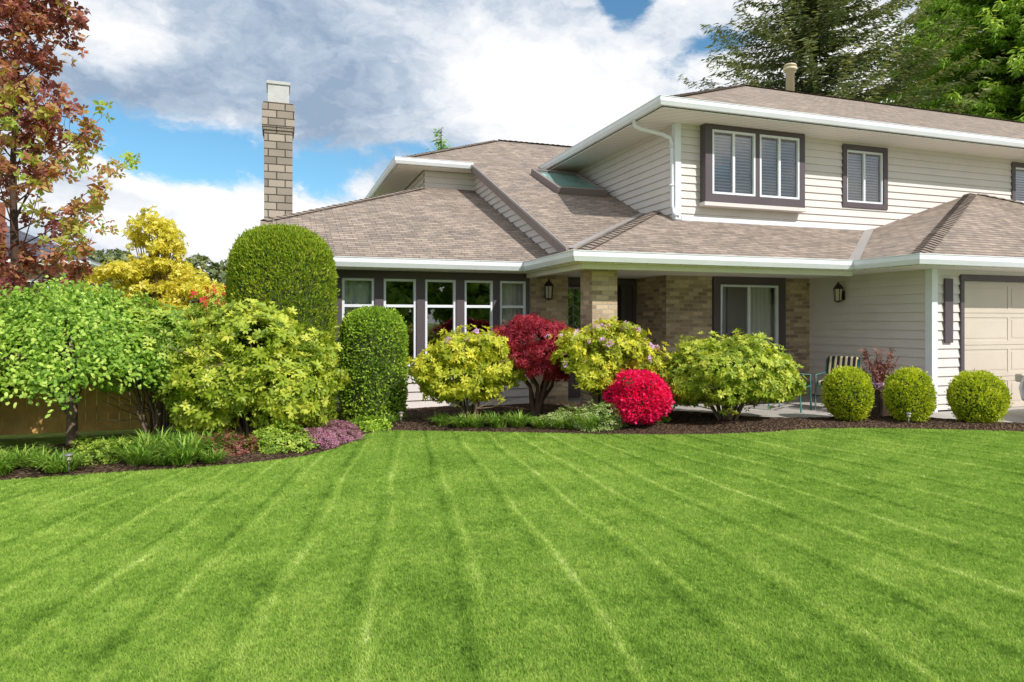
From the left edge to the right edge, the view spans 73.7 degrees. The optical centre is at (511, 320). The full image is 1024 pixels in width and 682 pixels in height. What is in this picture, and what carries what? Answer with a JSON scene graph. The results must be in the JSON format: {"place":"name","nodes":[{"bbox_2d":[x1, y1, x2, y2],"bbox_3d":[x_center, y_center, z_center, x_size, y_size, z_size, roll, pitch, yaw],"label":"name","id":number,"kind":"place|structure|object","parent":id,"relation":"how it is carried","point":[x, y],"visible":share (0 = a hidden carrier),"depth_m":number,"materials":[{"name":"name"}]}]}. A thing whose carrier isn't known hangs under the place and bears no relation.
{"place":"outdoors","nodes":[
{"label":"outdoors","id":0,"kind":"place"},
{"bbox_2d":[0,131,112,349],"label":"neighbour house","id":1,"kind":"structure","parent":0,"point":[92,263],"depth_m":21.67,"materials":[{"name":"grey"}]},
{"bbox_2d":[22,279,47,302],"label":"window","id":2,"kind":"structure","parent":1,"relation":"in","point":[29,280],"depth_m":21.23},
{"bbox_2d":[0,0,983,272],"label":"sky","id":3,"kind":"structure","parent":0,"point":[371,81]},
{"bbox_2d":[0,394,1023,681],"bbox_3d":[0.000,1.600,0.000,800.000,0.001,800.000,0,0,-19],"label":"ground","id":4,"kind":"structure","parent":0,"point":[36,438],"depth_m":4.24,"materials":[{"name":"green plant"}]},
{"bbox_2d":[0,0,141,304],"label":"copper maple tree","id":5,"kind":"object","parent":4,"relation":"on","point":[37,18],"visible":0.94,"depth_m":10.95,"materials":[{"name":"red plant"}]},
{"bbox_2d":[0,351,175,434],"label":"wooden fence","id":6,"kind":"object","parent":4,"relation":"on","point":[96,412],"visible":0.3,"depth_m":9.55,"materials":[{"name":"brown wood"}]},
{"bbox_2d":[66,247,137,294],"bbox_3d":[-22.860,-0.419,38.862,9.173,7.741,6.716,0,0,3],"label":"broadleaf tree","id":7,"kind":"object","parent":4,"relation":"on","point":[110,254],"visible":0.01,"depth_m":37.69,"materials":[{"name":"green plant"}]},
{"bbox_2d":[57,206,226,319],"bbox_3d":[-6.942,-0.261,12.814,3.328,3.770,1.428,0,0,-19],"label":"golden tree","id":8,"kind":"object","parent":4,"relation":"on","point":[153,274],"visible":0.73,"depth_m":12.72,"materials":[{"name":"yellow plant"}]},
{"bbox_2d":[118,253,226,320],"bbox_3d":[-14.107,-0.771,31.335,6.761,4.788,4.901,0,0,-1],"label":"broadleaf tree","id":9,"kind":"object","parent":4,"relation":"on","point":[197,260],"visible":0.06,"depth_m":30.47,"materials":[{"name":"green plant"}]},
{"bbox_2d":[171,284,226,323],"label":"red flowering shrub","id":10,"kind":"object","parent":4,"relation":"on","point":[213,303],"visible":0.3,"depth_m":11.38,"materials":[{"name":"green plant"}]},
{"bbox_2d":[207,259,227,285],"bbox_3d":[-11.342,-1.051,31.034,4.892,5.348,4.075,0,0,9],"label":"broadleaf tree","id":11,"kind":"object","parent":4,"relation":"on","point":[220,277],"visible":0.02,"depth_m":29.65,"materials":[{"name":"green plant"}]},
{"bbox_2d":[426,127,451,150],"bbox_3d":[-4.146,-4.831,40.026,1.680,12.962,1.833,0,0,2],"label":"fir tree","id":12,"kind":"object","parent":4,"relation":"on","point":[440,147],"visible":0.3,"depth_m":39.96,"materials":[{"name":"green plant"}]},
{"bbox_2d":[0,402,1023,479],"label":"mulch bed","id":13,"kind":"object","parent":4,"relation":"on","point":[685,422],"visible":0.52,"depth_m":10.08,"materials":[{"name":"brown wood"}]},
{"bbox_2d":[0,450,27,475],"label":"daylily clump","id":14,"kind":"object","parent":13,"relation":"on","point":[5,469],"visible":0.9,"depth_m":6.97,"materials":[{"name":"green plant"}]},
{"bbox_2d":[0,447,37,464],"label":"daylily clump","id":15,"kind":"object","parent":13,"relation":"on","point":[7,454],"visible":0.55,"depth_m":7.11,"materials":[{"name":"green plant"}]},
{"bbox_2d":[1,450,50,467],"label":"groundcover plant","id":16,"kind":"object","parent":13,"relation":"on","point":[23,465],"visible":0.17,"depth_m":7.25,"materials":[{"name":"green plant"}]},
{"bbox_2d":[0,309,58,405],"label":"rhododendron shrub","id":17,"kind":"object","parent":13,"relation":"on","point":[11,388],"visible":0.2,"depth_m":8.27,"materials":[{"name":"green plant"}]},
{"bbox_2d":[0,444,60,467],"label":"daylily clump","id":18,"kind":"object","parent":13,"relation":"on","point":[31,454],"visible":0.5,"depth_m":7.27,"materials":[{"name":"green plant"}]},
{"bbox_2d":[18,443,71,455],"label":"daylily clump","id":19,"kind":"object","parent":13,"relation":"on","point":[49,448],"visible":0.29,"depth_m":7.76,"materials":[{"name":"green plant"}]},
{"bbox_2d":[10,444,84,466],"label":"daylily clump","id":20,"kind":"object","parent":13,"relation":"on","point":[35,464],"visible":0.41,"depth_m":7.42,"materials":[{"name":"green plant"}]},
{"bbox_2d":[21,447,109,472],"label":"daylily clump","id":21,"kind":"object","parent":13,"relation":"on","point":[56,463],"visible":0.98,"depth_m":7.09,"materials":[{"name":"green plant"}]},
{"bbox_2d":[64,453,73,471],"bbox_3d":[-4.614,1.472,7.105,0.090,0.195,0.088,0,0,-19],"label":"path light","id":22,"kind":"object","parent":13,"relation":"on","point":[69,454],"visible":0.98,"depth_m":7.09,"materials":[{"name":"metal"}]},
{"bbox_2d":[0,273,183,444],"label":"weeping birch","id":23,"kind":"object","parent":13,"relation":"on","point":[78,309],"visible":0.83,"depth_m":7.79,"materials":[{"name":"green plant"}]},
{"bbox_2d":[65,435,133,465],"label":"groundcover plant","id":24,"kind":"object","parent":13,"relation":"on","point":[100,453],"visible":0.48,"depth_m":7.60,"materials":[{"name":"green plant"}]},
{"bbox_2d":[77,435,133,458],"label":"daylily clump","id":25,"kind":"object","parent":13,"relation":"on","point":[101,448],"visible":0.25,"depth_m":7.76,"materials":[{"name":"green plant"}]},
{"bbox_2d":[94,435,145,459],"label":"daylily clump","id":26,"kind":"object","parent":13,"relation":"on","point":[121,447],"visible":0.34,"depth_m":7.64,"materials":[{"name":"green plant"}]},
{"bbox_2d":[96,437,183,465],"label":"daylily clump","id":27,"kind":"object","parent":13,"relation":"on","point":[131,457],"visible":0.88,"depth_m":7.45,"materials":[{"name":"green plant"}]},
{"bbox_2d":[112,431,175,446],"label":"daylily clump","id":28,"kind":"object","parent":13,"relation":"on","point":[146,437],"visible":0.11,"depth_m":8.02,"materials":[{"name":"green plant"}]},
{"bbox_2d":[114,426,196,452],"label":"daylily clump","id":29,"kind":"object","parent":13,"relation":"on","point":[161,434],"visible":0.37,"depth_m":7.98,"materials":[{"name":"green plant"}]},
{"bbox_2d":[137,451,176,464],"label":"daylily clump","id":30,"kind":"object","parent":13,"relation":"on","point":[159,460],"visible":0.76,"depth_m":7.43,"materials":[{"name":"green plant"}]},
{"bbox_2d":[72,297,256,436],"bbox_3d":[-4.452,0.658,8.889,2.353,1.940,1.528,0,0,-19],"label":"rhododendron shrub","id":31,"kind":"object","parent":13,"relation":"on","point":[158,414],"visible":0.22,"depth_m":8.53,"materials":[{"name":"green plant"}]},
{"bbox_2d":[147,440,203,457],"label":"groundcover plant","id":32,"kind":"object","parent":13,"relation":"on","point":[167,448],"visible":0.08,"depth_m":7.75,"materials":[{"name":"green plant"}]},
{"bbox_2d":[142,432,219,464],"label":"daylily clump","id":33,"kind":"object","parent":13,"relation":"on","point":[183,457],"visible":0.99,"depth_m":7.47,"materials":[{"name":"green plant"}]},
{"bbox_2d":[142,429,229,453],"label":"daylily clump","id":34,"kind":"object","parent":13,"relation":"on","point":[180,435],"visible":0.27,"depth_m":7.81,"materials":[{"name":"green plant"}]},
{"bbox_2d":[159,428,235,447],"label":"daylily clump","id":35,"kind":"object","parent":13,"relation":"on","point":[199,434],"visible":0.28,"depth_m":8.19,"materials":[{"name":"green plant"}]},
{"bbox_2d":[158,429,244,452],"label":"daylily clump","id":36,"kind":"object","parent":13,"relation":"on","point":[221,442],"visible":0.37,"depth_m":7.91,"materials":[{"name":"green plant"}]},
{"bbox_2d":[189,446,235,462],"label":"daylily clump","id":37,"kind":"object","parent":13,"relation":"on","point":[208,457],"visible":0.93,"depth_m":7.58,"materials":[{"name":"green plant"}]},
{"bbox_2d":[216,437,239,448],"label":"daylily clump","id":38,"kind":"object","parent":13,"relation":"on","point":[229,444],"visible":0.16,"depth_m":8.19,"materials":[{"name":"green plant"}]},
{"bbox_2d":[196,428,260,456],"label":"shrub","id":39,"kind":"object","parent":13,"relation":"on","point":[238,447],"visible":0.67,"depth_m":8.06,"materials":[{"name":"red plant"}]},
{"bbox_2d":[229,433,258,447],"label":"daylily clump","id":40,"kind":"object","parent":13,"relation":"on","point":[246,442],"visible":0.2,"depth_m":8.38,"materials":[{"name":"green plant"}]},
{"bbox_2d":[144,298,352,437],"bbox_3d":[-3.367,0.670,8.939,2.552,1.924,1.778,0,0,-19],"label":"rhododendron shrub","id":41,"kind":"object","parent":13,"relation":"on","point":[304,385],"visible":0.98,"depth_m":8.40,"materials":[{"name":"green plant"}]},
{"bbox_2d":[242,420,319,453],"bbox_3d":[-2.855,1.432,8.404,0.869,0.403,0.769,0,0,23],"label":"shrub","id":42,"kind":"object","parent":13,"relation":"on","point":[271,436],"visible":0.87,"depth_m":8.27,"materials":[{"name":"green plant"}]},
{"bbox_2d":[222,222,340,431],"bbox_3d":[-3.459,0.063,10.291,1.744,3.117,1.770,0,0,-19],"label":"clipped cedar hedge","id":43,"kind":"object","parent":13,"relation":"on","point":[284,266],"visible":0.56,"depth_m":9.73,"materials":[{"name":"green plant"}]},
{"bbox_2d":[284,427,339,448],"bbox_3d":[-2.531,1.481,8.632,0.731,0.285,0.534,0,0,-19],"label":"heather mound","id":44,"kind":"object","parent":13,"relation":"on","point":[322,435],"visible":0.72,"depth_m":8.53,"materials":[{"name":"pink plant"}]},
{"bbox_2d":[321,419,365,442],"bbox_3d":[-2.346,1.461,9.145,0.760,0.312,0.558,0,0,16],"label":"heather mound","id":45,"kind":"object","parent":13,"relation":"on","point":[340,428],"visible":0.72,"depth_m":9.06,"materials":[{"name":"plant"}]},
{"bbox_2d":[350,414,392,431],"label":"groundcover plant","id":46,"kind":"object","parent":13,"relation":"on","point":[368,423],"visible":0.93,"depth_m":9.94,"materials":[{"name":"green plant"}]},
{"bbox_2d":[336,305,409,420],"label":"clipped privet column","id":47,"kind":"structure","parent":13,"relation":"on","point":[373,354],"depth_m":10.47,"materials":[{"name":"green plant"}]},
{"bbox_2d":[380,412,403,423],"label":"daylily clump","id":48,"kind":"object","parent":13,"relation":"on","point":[389,417],"visible":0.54,"depth_m":10.34,"materials":[{"name":"green plant"}]},
{"bbox_2d":[425,411,459,425],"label":"daylily clump","id":49,"kind":"object","parent":13,"relation":"on","point":[440,422],"visible":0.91,"depth_m":10.15,"materials":[{"name":"green plant"}]},
{"bbox_2d":[432,411,490,427],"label":"daylily clump","id":50,"kind":"object","parent":13,"relation":"on","point":[455,422],"visible":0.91,"depth_m":10.08,"materials":[{"name":"green plant"}]},
{"bbox_2d":[405,324,527,419],"bbox_3d":[-0.677,0.834,10.561,2.046,1.588,1.481,0,0,-19],"label":"rhododendron shrub","id":51,"kind":"object","parent":13,"relation":"on","point":[445,364],"visible":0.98,"depth_m":10.17,"materials":[{"name":"yellow plant"}]},
{"bbox_2d":[457,413,494,427],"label":"daylily clump","id":52,"kind":"object","parent":13,"relation":"on","point":[476,421],"visible":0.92,"depth_m":10.07,"materials":[{"name":"green plant"}]},
{"bbox_2d":[478,410,519,427],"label":"daylily clump","id":53,"kind":"object","parent":13,"relation":"on","point":[499,422],"visible":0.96,"depth_m":10.05,"materials":[{"name":"green plant"}]},
{"bbox_2d":[502,408,539,426],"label":"daylily clump","id":54,"kind":"object","parent":13,"relation":"on","point":[516,421],"visible":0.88,"depth_m":10.12,"materials":[{"name":"green plant"}]},
{"bbox_2d":[481,311,577,416],"bbox_3d":[0.365,0.737,10.922,1.709,1.794,1.263,0,0,12],"label":"japanese maple","id":55,"kind":"object","parent":13,"relation":"on","point":[521,327],"visible":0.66,"depth_m":10.63,"materials":[{"name":"red plant"}]},
{"bbox_2d":[527,413,556,427],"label":"daylily clump","id":56,"kind":"object","parent":13,"relation":"on","point":[538,423],"visible":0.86,"depth_m":10.05,"materials":[{"name":"green plant"}]},
{"bbox_2d":[544,415,572,427],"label":"daylily clump","id":57,"kind":"object","parent":13,"relation":"on","point":[559,424],"visible":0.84,"depth_m":9.99,"materials":[{"name":"green plant"}]},
{"bbox_2d":[539,403,579,427],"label":"groundcover plant","id":58,"kind":"object","parent":13,"relation":"on","point":[555,415],"visible":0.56,"depth_m":10.16,"materials":[{"name":"green plant"}]},
{"bbox_2d":[561,419,586,428],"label":"daylily clump","id":59,"kind":"object","parent":13,"relation":"on","point":[569,425],"visible":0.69,"depth_m":9.94,"materials":[{"name":"green plant"}]},
{"bbox_2d":[566,406,620,430],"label":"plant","id":60,"kind":"object","parent":13,"relation":"on","point":[590,421],"visible":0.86,"depth_m":9.78,"materials":[{"name":"green plant"}]},
{"bbox_2d":[571,399,630,431],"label":"groundcover plant","id":61,"kind":"object","parent":13,"relation":"on","point":[618,424],"visible":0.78,"depth_m":9.89,"materials":[{"name":"green plant"}]},
{"bbox_2d":[544,315,672,419],"bbox_3d":[1.561,0.765,10.627,2.116,1.726,1.317,0,0,-19],"label":"rhododendron shrub","id":62,"kind":"object","parent":13,"relation":"on","point":[623,345],"visible":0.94,"depth_m":10.26,"materials":[{"name":"yellow plant"}]},
{"bbox_2d":[602,368,675,424],"bbox_3d":[1.863,1.149,10.104,1.057,0.945,0.990,0,0,-19],"label":"azalea bush","id":63,"kind":"object","parent":13,"relation":"on","point":[640,397],"visible":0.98,"depth_m":9.77,"materials":[{"name":"red plant"}]},
{"bbox_2d":[653,414,670,423],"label":"groundcover plant","id":64,"kind":"object","parent":13,"relation":"on","point":[663,418],"visible":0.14,"depth_m":10.54,"materials":[{"name":"green plant"}]},
{"bbox_2d":[654,328,807,419],"bbox_3d":[3.438,0.869,10.675,2.574,1.526,1.686,0,0,-19],"label":"rhododendron shrub","id":65,"kind":"object","parent":13,"relation":"on","point":[734,372],"visible":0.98,"depth_m":10.21,"materials":[{"name":"green plant"}]},
{"bbox_2d":[821,365,875,420],"bbox_3d":[5.315,1.153,10.790,0.829,0.937,0.835,0,0,-19],"label":"boxwood ball","id":66,"kind":"object","parent":13,"relation":"on","point":[848,393],"visible":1,"depth_m":10.58,"materials":[{"name":"green plant"}]},
{"bbox_2d":[905,412,911,423],"bbox_3d":[5.977,1.472,10.286,0.090,0.195,0.088,0,0,-19],"label":"path light","id":67,"kind":"object","parent":13,"relation":"on","point":[908,414],"visible":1,"depth_m":10.27,"materials":[{"name":"metal"}]},
{"bbox_2d":[881,365,938,421],"bbox_3d":[6.167,1.157,10.608,0.773,0.929,0.792,0,0,24],"label":"boxwood ball","id":68,"kind":"object","parent":13,"relation":"on","point":[910,389],"visible":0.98,"depth_m":10.39,"materials":[{"name":"green plant"}]},
{"bbox_2d":[944,368,1013,422],"bbox_3d":[7.085,1.166,10.412,0.916,0.915,0.894,0,0,-19],"label":"boxwood ball","id":69,"kind":"object","parent":13,"relation":"on","point":[981,396],"visible":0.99,"depth_m":10.17,"materials":[{"name":"green plant"}]},
{"bbox_2d":[258,63,1023,411],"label":"suburban house","id":70,"kind":"structure","parent":4,"relation":"on","point":[810,231],"depth_m":14.23,"materials":[{"name":"beige"}]},
{"bbox_2d":[342,278,373,317],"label":"window","id":71,"kind":"structure","parent":70,"relation":"in","point":[356,292],"depth_m":12.19,"materials":[{"name":"white glass"}]},
{"bbox_2d":[384,279,415,365],"bbox_3d":[-2.030,0.030,12.331,0.588,1.578,0.080,0,0,-19],"label":"window","id":72,"kind":"structure","parent":70,"relation":"in","point":[413,306],"depth_m":12.38,"materials":[{"name":"white plastic"}]},
{"bbox_2d":[425,279,455,354],"bbox_3d":[-1.326,0.030,12.573,0.578,1.578,0.080,0,0,-19],"label":"window","id":73,"kind":"structure","parent":70,"relation":"in","point":[453,306],"depth_m":12.57,"materials":[{"name":"white plastic"}]},
{"bbox_2d":[465,280,492,332],"bbox_3d":[-0.635,0.030,12.811,0.558,1.578,0.080,0,0,-19],"label":"window","id":74,"kind":"structure","parent":70,"relation":"in","point":[490,306],"depth_m":12.80,"materials":[{"name":"white plastic"}]},
{"bbox_2d":[500,281,525,344],"bbox_3d":[-0.019,0.040,13.093,0.530,1.660,0.212,0,0,-19],"label":"window","id":75,"kind":"structure","parent":70,"relation":"in","point":[512,293],"depth_m":13.14,"materials":[{"name":"white glass"}]},
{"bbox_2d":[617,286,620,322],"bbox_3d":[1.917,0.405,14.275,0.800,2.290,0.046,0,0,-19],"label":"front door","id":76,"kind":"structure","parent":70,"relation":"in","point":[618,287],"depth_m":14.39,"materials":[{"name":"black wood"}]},
{"bbox_2d":[712,129,754,196],"bbox_3d":[4.655,-3.310,14.432,1.080,1.359,0.140,0,0,-19],"label":"window","id":77,"kind":"structure","parent":70,"relation":"in","point":[714,131],"depth_m":14.44,"materials":[{"name":"white glass"}]},
{"bbox_2d":[712,276,785,354],"bbox_3d":[4.849,0.120,14.099,1.770,2.040,0.245,0,0,-19],"label":"window","id":78,"kind":"structure","parent":70,"relation":"in","point":[758,289],"depth_m":14.24,"materials":[{"name":"grey glass"}]},
{"bbox_2d":[760,134,799,199],"bbox_3d":[5.766,-3.310,14.814,1.050,1.359,0.140,0,0,-19],"label":"window","id":79,"kind":"structure","parent":70,"relation":"in","point":[797,141],"depth_m":14.84,"materials":[{"name":"white glass"}]},
{"bbox_2d":[842,143,887,209],"bbox_3d":[8.136,-3.320,15.826,1.330,1.440,0.170,0,0,-19],"label":"window","id":80,"kind":"structure","parent":70,"relation":"in","point":[882,153],"depth_m":15.83,"materials":[{"name":"grey glass"}]},
{"bbox_2d":[965,281,1023,406],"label":"garage door","id":81,"kind":"structure","parent":70,"relation":"in","point":[994,310],"depth_m":12.41,"materials":[{"name":"paint"}]},
{"bbox_2d":[1011,162,1023,202],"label":"window","id":82,"kind":"structure","parent":70,"relation":"in","point":[1015,166],"depth_m":17.34,"materials":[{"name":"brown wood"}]},
{"bbox_2d":[678,0,1005,114],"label":"spruce tree","id":83,"kind":"object","parent":4,"relation":"on","point":[809,32],"visible":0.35,"depth_m":39.15,"materials":[{"name":"green plant"}]},
{"bbox_2d":[873,0,989,108],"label":"spruce tree","id":84,"kind":"object","parent":4,"relation":"on","point":[925,13],"depth_m":56.99,"materials":[{"name":"green plant"}]},
{"bbox_2d":[866,0,1023,121],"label":"cedar tree","id":85,"kind":"object","parent":4,"relation":"on","point":[1002,21],"visible":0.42,"depth_m":43.28,"materials":[{"name":"green plant"}]},
{"bbox_2d":[568,395,1023,422],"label":"path","id":86,"kind":"structure","parent":0,"point":[785,409],"depth_m":12.05,"materials":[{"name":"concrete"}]},
{"bbox_2d":[767,373,811,412],"bbox_3d":[4.921,1.114,12.139,0.626,0.935,0.568,0,0,41],"label":"garden chair","id":87,"kind":"object","parent":86,"relation":"on","point":[809,386],"visible":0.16,"depth_m":12.14,"materials":[{"name":"green metal"}]},
{"bbox_2d":[815,356,860,409],"bbox_3d":[5.803,1.110,12.165,0.626,0.944,0.568,0,0,-44],"label":"patio chair","id":88,"kind":"object","parent":86,"relation":"on","point":[832,362],"visible":0.4,"depth_m":12.27,"materials":[{"name":"fabric"}]},
{"bbox_2d":[859,347,899,415],"bbox_3d":[6.121,1.000,11.401,0.586,1.159,0.544,0,0,0],"label":"flower planter","id":89,"kind":"object","parent":86,"relation":"on","point":[879,409],"visible":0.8,"depth_m":11.30,"materials":[{"name":"red plant"}]},
{"bbox_2d":[1004,407,1023,419],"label":"driveway","id":90,"kind":"structure","parent":0,"point":[1016,413],"depth_m":11.70,"materials":[{"name":"concrete"}]},
{"bbox_2d":[1015,373,1023,400],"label":"urn planter","id":91,"kind":"object","parent":90,"relation":"on","point":[1019,377],"visible":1,"depth_m":11.06,"materials":[{"name":"white stone"}]}
]}

